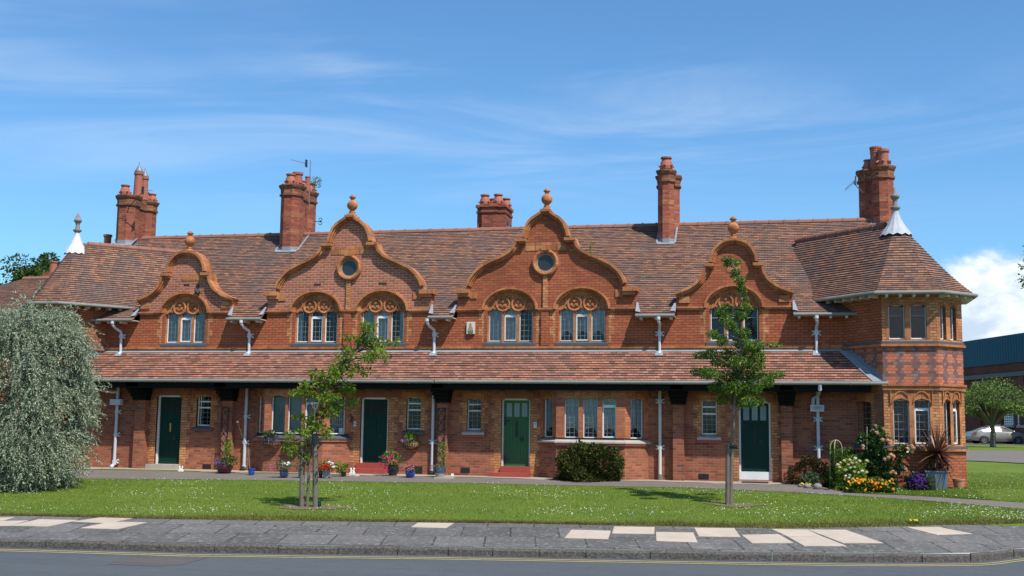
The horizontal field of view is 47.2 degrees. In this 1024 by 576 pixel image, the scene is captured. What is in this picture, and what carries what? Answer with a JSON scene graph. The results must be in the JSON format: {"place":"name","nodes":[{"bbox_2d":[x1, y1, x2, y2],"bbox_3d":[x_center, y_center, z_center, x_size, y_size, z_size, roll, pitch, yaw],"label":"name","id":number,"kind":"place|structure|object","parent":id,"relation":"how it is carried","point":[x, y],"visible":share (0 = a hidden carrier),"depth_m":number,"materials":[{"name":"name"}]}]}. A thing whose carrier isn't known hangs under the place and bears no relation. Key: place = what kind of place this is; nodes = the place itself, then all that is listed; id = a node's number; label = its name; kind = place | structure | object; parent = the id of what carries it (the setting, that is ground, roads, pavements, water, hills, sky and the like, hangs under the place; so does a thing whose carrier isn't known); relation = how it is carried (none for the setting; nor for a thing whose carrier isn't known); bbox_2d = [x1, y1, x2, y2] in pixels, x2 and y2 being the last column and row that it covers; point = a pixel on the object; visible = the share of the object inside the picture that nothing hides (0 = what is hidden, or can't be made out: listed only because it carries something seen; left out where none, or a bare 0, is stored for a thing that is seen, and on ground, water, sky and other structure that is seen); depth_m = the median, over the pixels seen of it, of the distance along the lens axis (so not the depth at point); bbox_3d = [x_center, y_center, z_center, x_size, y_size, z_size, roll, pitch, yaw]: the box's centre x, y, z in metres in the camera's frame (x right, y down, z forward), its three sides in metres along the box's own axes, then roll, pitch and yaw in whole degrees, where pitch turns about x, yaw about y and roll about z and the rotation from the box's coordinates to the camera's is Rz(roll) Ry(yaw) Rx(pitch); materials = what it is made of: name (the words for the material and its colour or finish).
{"place":"outdoors","nodes":[
{"label":"outdoors","id":0,"kind":"place"},
{"bbox_2d":[295,458,305,477],"bbox_3d":[-5.830,4.916,32.344,0.297,0.620,0.308,3,-7,-21],"label":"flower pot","id":1,"kind":"object","parent":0,"point":[298,469],"visible":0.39,"depth_m":32.30,"materials":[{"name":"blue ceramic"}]},
{"bbox_2d":[77,467,781,484],"bbox_3d":[-2.986,5.337,33.441,20.800,0.012,1.428,-1,-7,13],"label":"apron","id":2,"kind":"object","parent":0,"point":[544,478],"visible":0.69,"depth_m":33.08,"materials":[{"name":"concrete"}]},
{"bbox_2d":[378,450,403,474],"bbox_3d":[-3.421,4.928,33.173,0.764,0.722,0.637,-1,-7,13],"label":"flower urn","id":3,"kind":"object","parent":2,"relation":"on","point":[393,469],"visible":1,"depth_m":33.04,"materials":[{"name":"black plastic"}]},
{"bbox_2d":[742,481,767,482],"bbox_3d":[6.571,5.242,31.688,0.689,0.035,1.114,-1,-7,13],"label":"door mat","id":4,"kind":"object","parent":2,"relation":"on","point":[754,482],"depth_m":31.21,"materials":[{"name":"rubber"}]},
{"bbox_2d":[0,452,1023,528],"bbox_3d":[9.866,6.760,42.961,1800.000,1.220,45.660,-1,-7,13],"label":"lawn","id":5,"kind":"structure","parent":0,"point":[1001,468],"depth_m":27.05,"materials":[{"name":"green plant"}]},
{"bbox_2d":[0,252,49,282],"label":"background tree","id":6,"kind":"object","parent":5,"relation":"on","point":[26,271],"visible":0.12,"depth_m":61.41,"materials":[{"name":"green plant"}]},
{"bbox_2d":[0,261,57,452],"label":"neighbouring house","id":7,"kind":"structure","parent":5,"relation":"on","point":[27,286],"depth_m":50.69,"materials":[{"name":"tile"}]},
{"bbox_2d":[31,252,60,270],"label":"background tree","id":8,"kind":"object","parent":5,"relation":"on","point":[44,257],"visible":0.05,"depth_m":65.91,"materials":[{"name":"green plant"}]},
{"bbox_2d":[0,280,111,492],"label":"weeping pear tree","id":9,"kind":"object","parent":5,"relation":"on","point":[41,445],"visible":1,"depth_m":29.34,"materials":[{"name":"green plant"}]},
{"bbox_2d":[299,436,304,506],"bbox_3d":[-4.649,4.078,25.992,0.150,1.623,0.115,-1,-7,13],"label":"tree stake","id":10,"kind":"object","parent":5,"relation":"on","point":[301,481],"visible":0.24,"depth_m":25.94,"materials":[{"name":"brown wood"}]},
{"bbox_2d":[313,435,317,506],"bbox_3d":[-4.346,4.069,25.924,0.174,1.636,0.120,-1,-7,13],"label":"tree stake","id":11,"kind":"object","parent":5,"relation":"on","point":[315,473],"visible":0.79,"depth_m":25.88,"materials":[{"name":"wood"}]},
{"bbox_2d":[278,504,352,508],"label":"bare soil","id":12,"kind":"structure","parent":5,"relation":"on","point":[292,506],"depth_m":25.74,"materials":[{"name":"beige soil"}]},
{"bbox_2d":[279,318,401,506],"bbox_3d":[-3.847,2.776,26.023,2.632,4.237,1.448,-1,-7,13],"label":"young cherry tree","id":13,"kind":"object","parent":5,"relation":"on","point":[335,373],"visible":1,"depth_m":25.99,"materials":[{"name":"green plant"}]},
{"bbox_2d":[22,146,977,486],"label":"cottage terrace","id":14,"kind":"structure","parent":5,"relation":"on","point":[572,338],"depth_m":34.44,"materials":[{"name":"red brick"}]},
{"bbox_2d":[127,186,152,212],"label":"tv aerial","id":15,"kind":"object","parent":14,"relation":"attached to","point":[142,190],"visible":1,"depth_m":41.63,"materials":[{"name":"black metal"}]},
{"bbox_2d":[147,388,190,465],"bbox_3d":[-10.525,4.176,36.081,1.433,2.546,0.235,-1,-7,13],"label":"door","id":16,"kind":"structure","parent":14,"relation":"in","point":[173,409],"depth_m":36.09,"materials":[{"name":"green paint"}]},
{"bbox_2d":[157,292,212,346],"bbox_3d":[-10.223,0.993,36.802,1.894,1.724,0.340,-1,-7,13],"label":"arched window","id":17,"kind":"structure","parent":14,"relation":"in","point":[185,312],"depth_m":36.83,"materials":[{"name":"orange stone"}]},
{"bbox_2d":[194,284,199,294],"bbox_3d":[-9.825,0.052,36.640,0.160,0.360,0.220,-1,-7,13],"label":"flood light","id":18,"kind":"object","parent":14,"relation":"attached to","point":[196,291],"visible":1,"depth_m":36.61,"materials":[{"name":"black metal"}]},
{"bbox_2d":[190,389,217,430],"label":"small window","id":19,"kind":"structure","parent":14,"relation":"in","point":[208,415],"depth_m":35.86,"materials":[{"name":"orange ceramic"}]},
{"bbox_2d":[220,407,228,461],"bbox_3d":[-8.654,4.482,35.275,0.239,1.776,0.020,-1,-7,13],"label":"wall trellis","id":20,"kind":"object","parent":14,"relation":"attached to","point":[223,430],"depth_m":35.30,"materials":[{"name":"brown wood"}]},
{"bbox_2d":[262,429,282,446],"bbox_3d":[-7.062,4.391,34.384,0.616,0.525,0.406,-1,-7,13],"label":"wall basket","id":21,"kind":"object","parent":14,"relation":"attached to","point":[268,443],"depth_m":34.35,"materials":[{"name":"green metal"}]},
{"bbox_2d":[283,436,299,451],"bbox_3d":[-6.449,4.537,34.231,0.562,0.488,0.337,-1,-7,13],"label":"wall basket","id":22,"kind":"object","parent":14,"relation":"attached to","point":[291,442],"depth_m":34.19,"materials":[{"name":"black metal"}]},
{"bbox_2d":[291,158,310,208],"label":"tv aerial","id":23,"kind":"object","parent":14,"relation":"attached to","point":[306,162],"visible":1,"depth_m":40.93,"materials":[{"name":"metal"}]},
{"bbox_2d":[253,389,351,472],"bbox_3d":[-6.293,4.167,34.836,3.175,2.681,0.971,-1,-7,13],"label":"bay window","id":24,"kind":"structure","parent":14,"relation":"in","point":[275,408],"depth_m":34.62,"materials":[{"name":"brick"}]},
{"bbox_2d":[286,290,343,346],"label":"arched window","id":25,"kind":"structure","parent":14,"relation":"in","point":[317,310],"depth_m":35.89,"materials":[{"name":"stone"}]},
{"bbox_2d":[310,176,322,187],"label":"chimney weed","id":26,"kind":"object","parent":14,"relation":"on","point":[316,177],"visible":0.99,"depth_m":41.68,"materials":[{"name":"green plant"}]},
{"bbox_2d":[350,389,397,467],"bbox_3d":[-4.043,4.086,34.607,1.451,2.546,0.235,-1,-7,13],"label":"door","id":27,"kind":"structure","parent":14,"relation":"in","point":[377,427],"depth_m":34.63,"materials":[{"name":"green paint"}]},
{"bbox_2d":[352,289,411,345],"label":"arched window","id":28,"kind":"structure","parent":14,"relation":"in","point":[385,307],"depth_m":35.41,"materials":[{"name":"orange stone"}]},
{"bbox_2d":[401,431,420,448],"bbox_3d":[-2.952,4.410,34.089,0.557,0.541,0.373,-1,-7,13],"label":"wall basket","id":29,"kind":"object","parent":14,"relation":"attached to","point":[409,442],"depth_m":34.03,"materials":[{"name":"green metal"}]},
{"bbox_2d":[399,390,427,434],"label":"small window","id":30,"kind":"structure","parent":14,"relation":"in","point":[416,419],"depth_m":34.38,"materials":[{"name":"orange brick"}]},
{"bbox_2d":[436,408,444,466],"bbox_3d":[-2.047,4.304,33.782,0.229,1.704,0.020,-1,-7,13],"label":"wall trellis","id":31,"kind":"object","parent":14,"relation":"attached to","point":[440,433],"depth_m":33.79,"materials":[{"name":"brown wood"}]},
{"bbox_2d":[466,322,474,334],"bbox_3d":[-1.213,1.188,34.603,0.244,0.382,0.095,-1,-7,13],"label":"alarm box","id":32,"kind":"object","parent":14,"relation":"attached to","point":[470,328],"visible":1,"depth_m":34.56,"materials":[{"name":"beige paint"}]},
{"bbox_2d":[459,391,488,437],"bbox_3d":[-1.008,3.697,34.297,0.862,1.327,0.980,-1,-7,13],"label":"small window","id":33,"kind":"structure","parent":14,"relation":"in","point":[477,418],"depth_m":33.97,"materials":[{"name":"orange brick"}]},
{"bbox_2d":[478,287,540,345],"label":"arched window","id":34,"kind":"structure","parent":14,"relation":"in","point":[510,309],"depth_m":34.54,"materials":[{"name":"orange ceramic"}]},
{"bbox_2d":[490,390,539,473],"bbox_3d":[0.121,4.028,33.660,1.448,2.546,0.235,-1,-7,13],"label":"door","id":35,"kind":"structure","parent":14,"relation":"in","point":[520,445],"depth_m":33.67,"materials":[{"name":"green paint"}]},
{"bbox_2d":[550,286,613,345],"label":"arched window","id":36,"kind":"structure","parent":14,"relation":"in","point":[582,309],"depth_m":34.05,"materials":[{"name":"orange ceramic"}]},
{"bbox_2d":[537,390,650,479],"bbox_3d":[2.258,4.047,32.891,3.228,2.681,0.970,-1,-7,13],"label":"bay window","id":37,"kind":"structure","parent":14,"relation":"in","point":[612,419],"depth_m":32.65,"materials":[{"name":"brick"}]},
{"bbox_2d":[693,393,724,442],"bbox_3d":[5.537,3.629,32.806,0.857,1.366,0.980,-1,-7,13],"label":"small window","id":38,"kind":"structure","parent":14,"relation":"in","point":[709,425],"depth_m":32.48,"materials":[{"name":"orange brick"}]},
{"bbox_2d":[700,284,768,345],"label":"arched window","id":39,"kind":"structure","parent":14,"relation":"in","point":[728,293],"depth_m":33.11,"materials":[{"name":"orange ceramic"}]},
{"bbox_2d":[728,391,781,479],"bbox_3d":[6.658,3.952,32.171,1.458,2.579,0.235,-1,-7,13],"label":"door","id":40,"kind":"structure","parent":14,"relation":"in","point":[756,435],"depth_m":32.15,"materials":[{"name":"green paint"}]},
{"bbox_2d":[845,176,866,199],"bbox_3d":[10.759,-3.118,36.727,0.642,0.771,0.140,-1,-7,13],"label":"tv aerial","id":41,"kind":"object","parent":14,"relation":"attached to","point":[854,182],"visible":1,"depth_m":36.71,"materials":[{"name":"black metal"}]},
{"bbox_2d":[854,393,876,447],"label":"small window","id":42,"kind":"structure","parent":14,"relation":"in","point":[861,397],"depth_m":31.24,"materials":[{"name":"brown brick"}]},
{"bbox_2d":[885,302,929,338],"bbox_3d":[10.445,0.892,31.092,1.081,0.982,0.730,-1,-7,13],"label":"mullioned window","id":43,"kind":"structure","parent":14,"relation":"in","point":[895,329],"depth_m":30.90,"materials":[{"name":"orange glass"}]},
{"bbox_2d":[890,389,933,444],"bbox_3d":[10.451,3.370,30.779,1.050,1.452,0.745,-1,-7,13],"label":"mullioned window","id":44,"kind":"structure","parent":14,"relation":"in","point":[906,412],"depth_m":30.57,"materials":[{"name":"orange ceramic"}]},
{"bbox_2d":[918,302,957,340],"bbox_3d":[11.281,0.906,31.119,0.730,0.982,0.783,-10,-13,57],"label":"mullioned window","id":45,"kind":"structure","parent":14,"relation":"in","point":[949,319],"depth_m":30.89,"materials":[{"name":"orange ceramic"}]},
{"bbox_2d":[921,389,961,444],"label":"mullioned window","id":46,"kind":"structure","parent":14,"relation":"in","point":[950,396],"depth_m":30.69,"materials":[{"name":"orange ceramic"}]},
{"bbox_2d":[0,511,1023,528],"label":"dry grass","id":47,"kind":"structure","parent":5,"relation":"on","point":[660,523],"depth_m":23.76,"materials":[{"name":"green plant"}]},
{"bbox_2d":[15,478,1021,518],"bbox_3d":[0.316,4.986,27.142,30.737,0.632,7.439,0,-7,6],"label":"daisy drift","id":48,"kind":"object","parent":5,"relation":"on","point":[556,496],"visible":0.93,"depth_m":25.95,"materials":[{"name":"white plant"}]},
{"bbox_2d":[553,439,625,481],"bbox_3d":[2.125,4.710,31.910,2.018,1.254,1.762,-1,-7,13],"label":"evergreen bush","id":49,"kind":"object","parent":5,"relation":"on","point":[591,452],"visible":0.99,"depth_m":31.53,"materials":[{"name":"green plant"}]},
{"bbox_2d":[725,443,737,504],"bbox_3d":[5.000,4.266,26.730,0.291,1.438,0.102,0,-7,8],"label":"tree stake","id":50,"kind":"object","parent":5,"relation":"on","point":[727,472],"visible":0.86,"depth_m":26.72,"materials":[{"name":"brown wood"}]},
{"bbox_2d":[706,502,764,506],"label":"bare soil","id":51,"kind":"structure","parent":5,"relation":"on","point":[734,504],"depth_m":26.65,"materials":[{"name":"beige soil"}]},
{"bbox_2d":[689,255,785,504],"bbox_3d":[5.159,2.098,27.007,2.175,5.811,1.570,0,-7,5],"label":"young tree","id":52,"kind":"object","parent":5,"relation":"on","point":[751,379],"visible":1,"depth_m":26.91,"materials":[{"name":"green plant"}]},
{"bbox_2d":[838,476,898,492],"bbox_3d":[8.854,4.873,29.153,1.452,0.459,0.933,-1,-7,13],"label":"marigold plant","id":53,"kind":"object","parent":5,"relation":"on","point":[873,484],"visible":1,"depth_m":28.89,"materials":[{"name":"orange plant"}]},
{"bbox_2d":[905,519,922,524],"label":"dandelion","id":54,"kind":"object","parent":5,"relation":"on","point":[916,522],"visible":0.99,"depth_m":23.81,"materials":[{"name":"yellow plant"}]},
{"bbox_2d":[903,471,928,489],"bbox_3d":[10.186,4.856,29.570,0.651,0.507,0.735,-1,-7,13],"label":"purple flower clump","id":55,"kind":"object","parent":5,"relation":"on","point":[918,479],"visible":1,"depth_m":29.41,"materials":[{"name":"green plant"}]},
{"bbox_2d":[927,475,936,489],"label":"lavender clump","id":56,"kind":"object","parent":5,"relation":"on","point":[931,481],"visible":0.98,"depth_m":29.39,"materials":[{"name":"green plant"}]},
{"bbox_2d":[865,472,1023,502],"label":"grass","id":57,"kind":"structure","parent":5,"relation":"on","point":[912,492],"depth_m":29.14,"materials":[{"name":"green plant"}]},
{"bbox_2d":[917,423,972,488],"bbox_3d":[10.872,4.246,29.926,1.591,1.733,1.446,-1,-7,13],"label":"cordyline planter","id":58,"kind":"object","parent":5,"relation":"on","point":[938,448],"visible":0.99,"depth_m":29.79,"materials":[{"name":"brown plant"}]},
{"bbox_2d":[949,466,964,487],"bbox_3d":[11.376,4.822,30.017,0.417,0.571,0.324,-1,-7,13],"label":"terracotta bowl","id":59,"kind":"object","parent":5,"relation":"on","point":[958,482],"visible":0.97,"depth_m":29.88,"materials":[{"name":"orange ceramic"}]},
{"bbox_2d":[1017,245,1023,288],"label":"roadside tree","id":60,"kind":"object","parent":5,"relation":"on","point":[1021,268],"visible":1,"depth_m":60.08,"materials":[{"name":"green plant"}]},
{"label":"flower bed soil","id":61,"kind":"structure","parent":5,"relation":"on","visible":0},
{"bbox_2d":[786,454,832,485],"bbox_3d":[7.879,4.808,31.030,1.242,0.869,1.009,-1,-7,13],"label":"barberry bush","id":62,"kind":"object","parent":61,"relation":"on","point":[818,465],"visible":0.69,"depth_m":30.84,"materials":[{"name":"brown plant"}]},
{"bbox_2d":[800,470,822,486],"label":"garden plant","id":63,"kind":"object","parent":61,"relation":"on","point":[811,478],"visible":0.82,"depth_m":30.23,"materials":[{"name":"green plant"}]},
{"bbox_2d":[830,440,842,470],"bbox_3d":[8.305,4.500,30.039,0.314,1.228,0.470,3,-7,-15],"label":"cane obelisk","id":64,"kind":"object","parent":61,"relation":"on","point":[834,452],"visible":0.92,"depth_m":30.06,"materials":[{"name":"beige wicker"}]},
{"bbox_2d":[823,439,856,487],"bbox_3d":[8.500,4.532,30.197,1.008,1.259,0.962,-1,-7,13],"label":"climbing shrub","id":65,"kind":"object","parent":61,"relation":"on","point":[829,478],"visible":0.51,"depth_m":30.11,"materials":[{"name":"green plant"}]},
{"bbox_2d":[831,454,868,490],"bbox_3d":[8.550,4.667,29.610,0.972,0.964,1.023,-1,-7,13],"label":"hydrangea","id":66,"kind":"object","parent":61,"relation":"on","point":[854,464],"visible":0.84,"depth_m":29.41,"materials":[{"name":"green plant"}]},
{"bbox_2d":[854,422,915,489],"bbox_3d":[9.339,4.289,29.878,1.734,1.757,1.112,-1,-7,13],"label":"rose bush","id":67,"kind":"object","parent":61,"relation":"on","point":[882,465],"visible":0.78,"depth_m":29.68,"materials":[{"name":"green plant"}]},
{"bbox_2d":[0,515,1023,552],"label":"pavement","id":68,"kind":"structure","parent":0,"point":[980,538],"depth_m":21.92,"materials":[{"name":"grey concrete"}]},
{"bbox_2d":[0,517,14,520],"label":"paving slab","id":69,"kind":"structure","parent":68,"relation":"on","point":[3,518],"depth_m":23.77,"materials":[{"name":"beige concrete"}]},
{"bbox_2d":[0,520,28,525],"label":"paving slab","id":70,"kind":"structure","parent":68,"relation":"on","point":[5,523],"depth_m":23.17,"materials":[{"name":"beige concrete"}]},
{"bbox_2d":[10,519,77,526],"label":"paving slab","id":71,"kind":"structure","parent":68,"relation":"on","point":[44,522],"depth_m":23.18,"materials":[{"name":"beige concrete"}]},
{"bbox_2d":[73,517,131,522],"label":"paving slab","id":72,"kind":"structure","parent":68,"relation":"on","point":[101,520],"depth_m":23.52,"materials":[{"name":"beige concrete"}]},
{"bbox_2d":[82,522,146,528],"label":"paving slab","id":73,"kind":"structure","parent":68,"relation":"on","point":[113,525],"depth_m":22.81,"materials":[{"name":"beige concrete"}]},
{"bbox_2d":[412,523,453,527],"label":"paving slab","id":74,"kind":"structure","parent":68,"relation":"on","point":[433,525],"depth_m":23.16,"materials":[{"name":"beige concrete"}]},
{"bbox_2d":[565,530,610,538],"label":"paving slab","id":75,"kind":"structure","parent":68,"relation":"on","point":[590,534],"depth_m":22.19,"materials":[{"name":"beige concrete"}]},
{"bbox_2d":[612,526,654,533],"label":"paving slab","id":76,"kind":"structure","parent":68,"relation":"on","point":[630,530],"depth_m":22.74,"materials":[{"name":"beige concrete"}]},
{"bbox_2d":[656,532,697,542],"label":"paving slab","id":77,"kind":"structure","parent":68,"relation":"on","point":[677,536],"depth_m":21.95,"materials":[{"name":"beige concrete"}]},
{"bbox_2d":[695,528,739,536],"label":"paving slab","id":78,"kind":"structure","parent":68,"relation":"on","point":[716,532],"depth_m":22.57,"materials":[{"name":"beige concrete"}]},
{"bbox_2d":[742,534,792,542],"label":"paving slab","id":79,"kind":"structure","parent":68,"relation":"on","point":[764,538],"depth_m":21.90,"materials":[{"name":"beige concrete"}]},
{"bbox_2d":[772,529,819,536],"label":"paving slab","id":80,"kind":"structure","parent":68,"relation":"on","point":[797,532],"depth_m":22.64,"materials":[{"name":"beige concrete"}]},
{"bbox_2d":[789,536,845,545],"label":"paving slab","id":81,"kind":"structure","parent":68,"relation":"on","point":[815,541],"depth_m":21.62,"materials":[{"name":"beige concrete"}]},
{"bbox_2d":[808,529,855,533],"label":"paving slab","id":82,"kind":"structure","parent":68,"relation":"on","point":[832,531],"depth_m":22.80,"materials":[{"name":"beige concrete"}]},
{"bbox_2d":[820,534,881,542],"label":"paving slab","id":83,"kind":"structure","parent":68,"relation":"on","point":[849,538],"depth_m":22.01,"materials":[{"name":"beige concrete"}]},
{"bbox_2d":[907,527,971,534],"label":"paving slab","id":84,"kind":"structure","parent":68,"relation":"on","point":[938,531],"depth_m":23.13,"materials":[{"name":"beige concrete"}]},
{"bbox_2d":[0,547,1023,575],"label":"road","id":85,"kind":"structure","parent":0,"point":[41,563],"depth_m":18.99,"materials":[{"name":"grey asphalt"}]},
{"bbox_2d":[109,555,206,565],"bbox_3d":[-5.783,4.457,19.189,1.298,0.001,1.536,1,-7,-1],"label":"road patch","id":86,"kind":"object","parent":85,"relation":"on","point":[143,560],"visible":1,"depth_m":19.19,"materials":[{"name":"grey asphalt"}]},
{"bbox_2d":[1,549,1018,564],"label":"road markings","id":87,"kind":"object","parent":85,"relation":"on","point":[499,558],"visible":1,"depth_m":20.11,"materials":[{"name":"yellow paint"}]},
{"bbox_2d":[21,551,1023,565],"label":"road markings","id":88,"kind":"object","parent":85,"relation":"on","point":[529,560],"visible":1,"depth_m":19.90,"materials":[{"name":"yellow paint"}]},
{"bbox_2d":[16,465,1023,508],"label":"path","id":89,"kind":"structure","parent":0,"point":[148,474],"depth_m":31.50,"materials":[{"name":"concrete"}]},
{"bbox_2d":[214,438,238,472],"bbox_3d":[-8.194,4.802,33.723,0.749,1.021,0.547,-1,-7,13],"label":"flower pot","id":90,"kind":"object","parent":89,"relation":"on","point":[223,466],"visible":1,"depth_m":33.60,"materials":[{"name":"red ceramic"}]},
{"bbox_2d":[236,421,254,474],"bbox_3d":[-7.557,4.532,33.273,0.637,1.505,0.214,-1,-7,13],"label":"potted plant","id":91,"kind":"object","parent":89,"relation":"on","point":[251,471],"visible":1,"depth_m":33.17,"materials":[{"name":"ceramic"}]},
{"bbox_2d":[269,460,292,476],"bbox_3d":[-6.378,4.973,32.413,0.734,0.509,0.453,-1,-7,13],"label":"flower pot","id":92,"kind":"object","parent":89,"relation":"on","point":[284,472],"visible":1,"depth_m":32.34,"materials":[{"name":"blue ceramic"}]},
{"bbox_2d":[318,459,335,477],"bbox_3d":[-5.106,4.966,32.299,0.554,0.515,0.469,1,-7,-3],"label":"flower bucket","id":93,"kind":"object","parent":89,"relation":"on","point":[326,472],"visible":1,"depth_m":32.22,"materials":[{"name":"red plant"}]},
{"bbox_2d":[335,461,348,475],"bbox_3d":[-4.783,5.037,32.751,0.488,0.432,0.399,-4,-9,37],"label":"flower pot","id":94,"kind":"object","parent":89,"relation":"on","point":[343,466],"visible":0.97,"depth_m":32.70,"materials":[{"name":"black plastic"}]},
{"bbox_2d":[402,464,417,476],"bbox_3d":[-2.805,5.055,32.483,0.463,0.367,0.428,-1,-7,13],"label":"flower pot","id":95,"kind":"object","parent":89,"relation":"on","point":[409,473],"visible":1,"depth_m":32.37,"materials":[{"name":"blue ceramic"}]},
{"bbox_2d":[434,477,454,478],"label":"stone slab","id":96,"kind":"structure","parent":89,"relation":"on","point":[444,477],"depth_m":32.06,"materials":[{"name":"grey stone"}]},
{"bbox_2d":[429,442,447,476],"bbox_3d":[-2.028,4.758,32.618,0.503,0.979,0.427,-1,-7,13],"label":"flower pot","id":97,"kind":"object","parent":96,"relation":"on","point":[439,472],"visible":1,"depth_m":32.52,"materials":[{"name":"green ceramic"}]},
{"bbox_2d":[813,483,821,488],"bbox_3d":[7.728,5.029,29.654,0.213,0.199,0.178,-1,-7,13],"label":"cobble stone","id":98,"kind":"object","parent":89,"relation":"on","point":[817,486],"visible":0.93,"depth_m":29.60,"materials":[{"name":"grey stone"}]},
{"bbox_2d":[966,450,1023,462],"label":"side road","id":99,"kind":"structure","parent":0,"point":[998,456],"depth_m":50.10,"materials":[{"name":"grey asphalt"}]},
{"bbox_2d":[966,444,1023,450],"bbox_3d":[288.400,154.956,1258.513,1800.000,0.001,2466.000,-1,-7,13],"label":"field","id":100,"kind":"structure","parent":0,"point":[997,447],"depth_m":79.44,"materials":[{"name":"green plant"}]},
{"bbox_2d":[963,333,1023,443],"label":"factory building","id":101,"kind":"structure","parent":100,"relation":"on","point":[992,357],"depth_m":115.47,"materials":[{"name":"brick"},{"name":"corrugated metal"}]},
{"bbox_2d":[1003,414,1014,426],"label":"window frame","id":102,"kind":"structure","parent":101,"relation":"in","point":[1008,421],"depth_m":113.04,"materials":[{"name":"white paint"}]},
{"bbox_2d":[1016,414,1023,427],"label":"window frame","id":103,"kind":"structure","parent":101,"relation":"in","point":[1017,426],"depth_m":111.07,"materials":[{"name":"white paint"}]},
{"bbox_2d":[964,376,1023,446],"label":"street tree","id":104,"kind":"object","parent":100,"relation":"on","point":[990,408],"visible":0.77,"depth_m":80.28,"materials":[{"name":"green plant"}]},
{"bbox_2d":[966,442,1023,444],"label":"car park","id":105,"kind":"structure","parent":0,"point":[996,444],"depth_m":104.19,"materials":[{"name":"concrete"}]},
{"bbox_2d":[966,425,1023,443],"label":"parked car","id":106,"kind":"object","parent":105,"relation":"on","point":[981,435],"visible":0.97,"depth_m":106.00,"materials":[{"name":"silver metal"}]},
{"label":"ground","id":107,"kind":"structure","parent":0,"visible":0},
{"bbox_2d":[0,539,1023,561],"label":"kerb","id":108,"kind":"structure","parent":107,"relation":"on","point":[468,551],"depth_m":20.49,"materials":[{"name":"concrete"}]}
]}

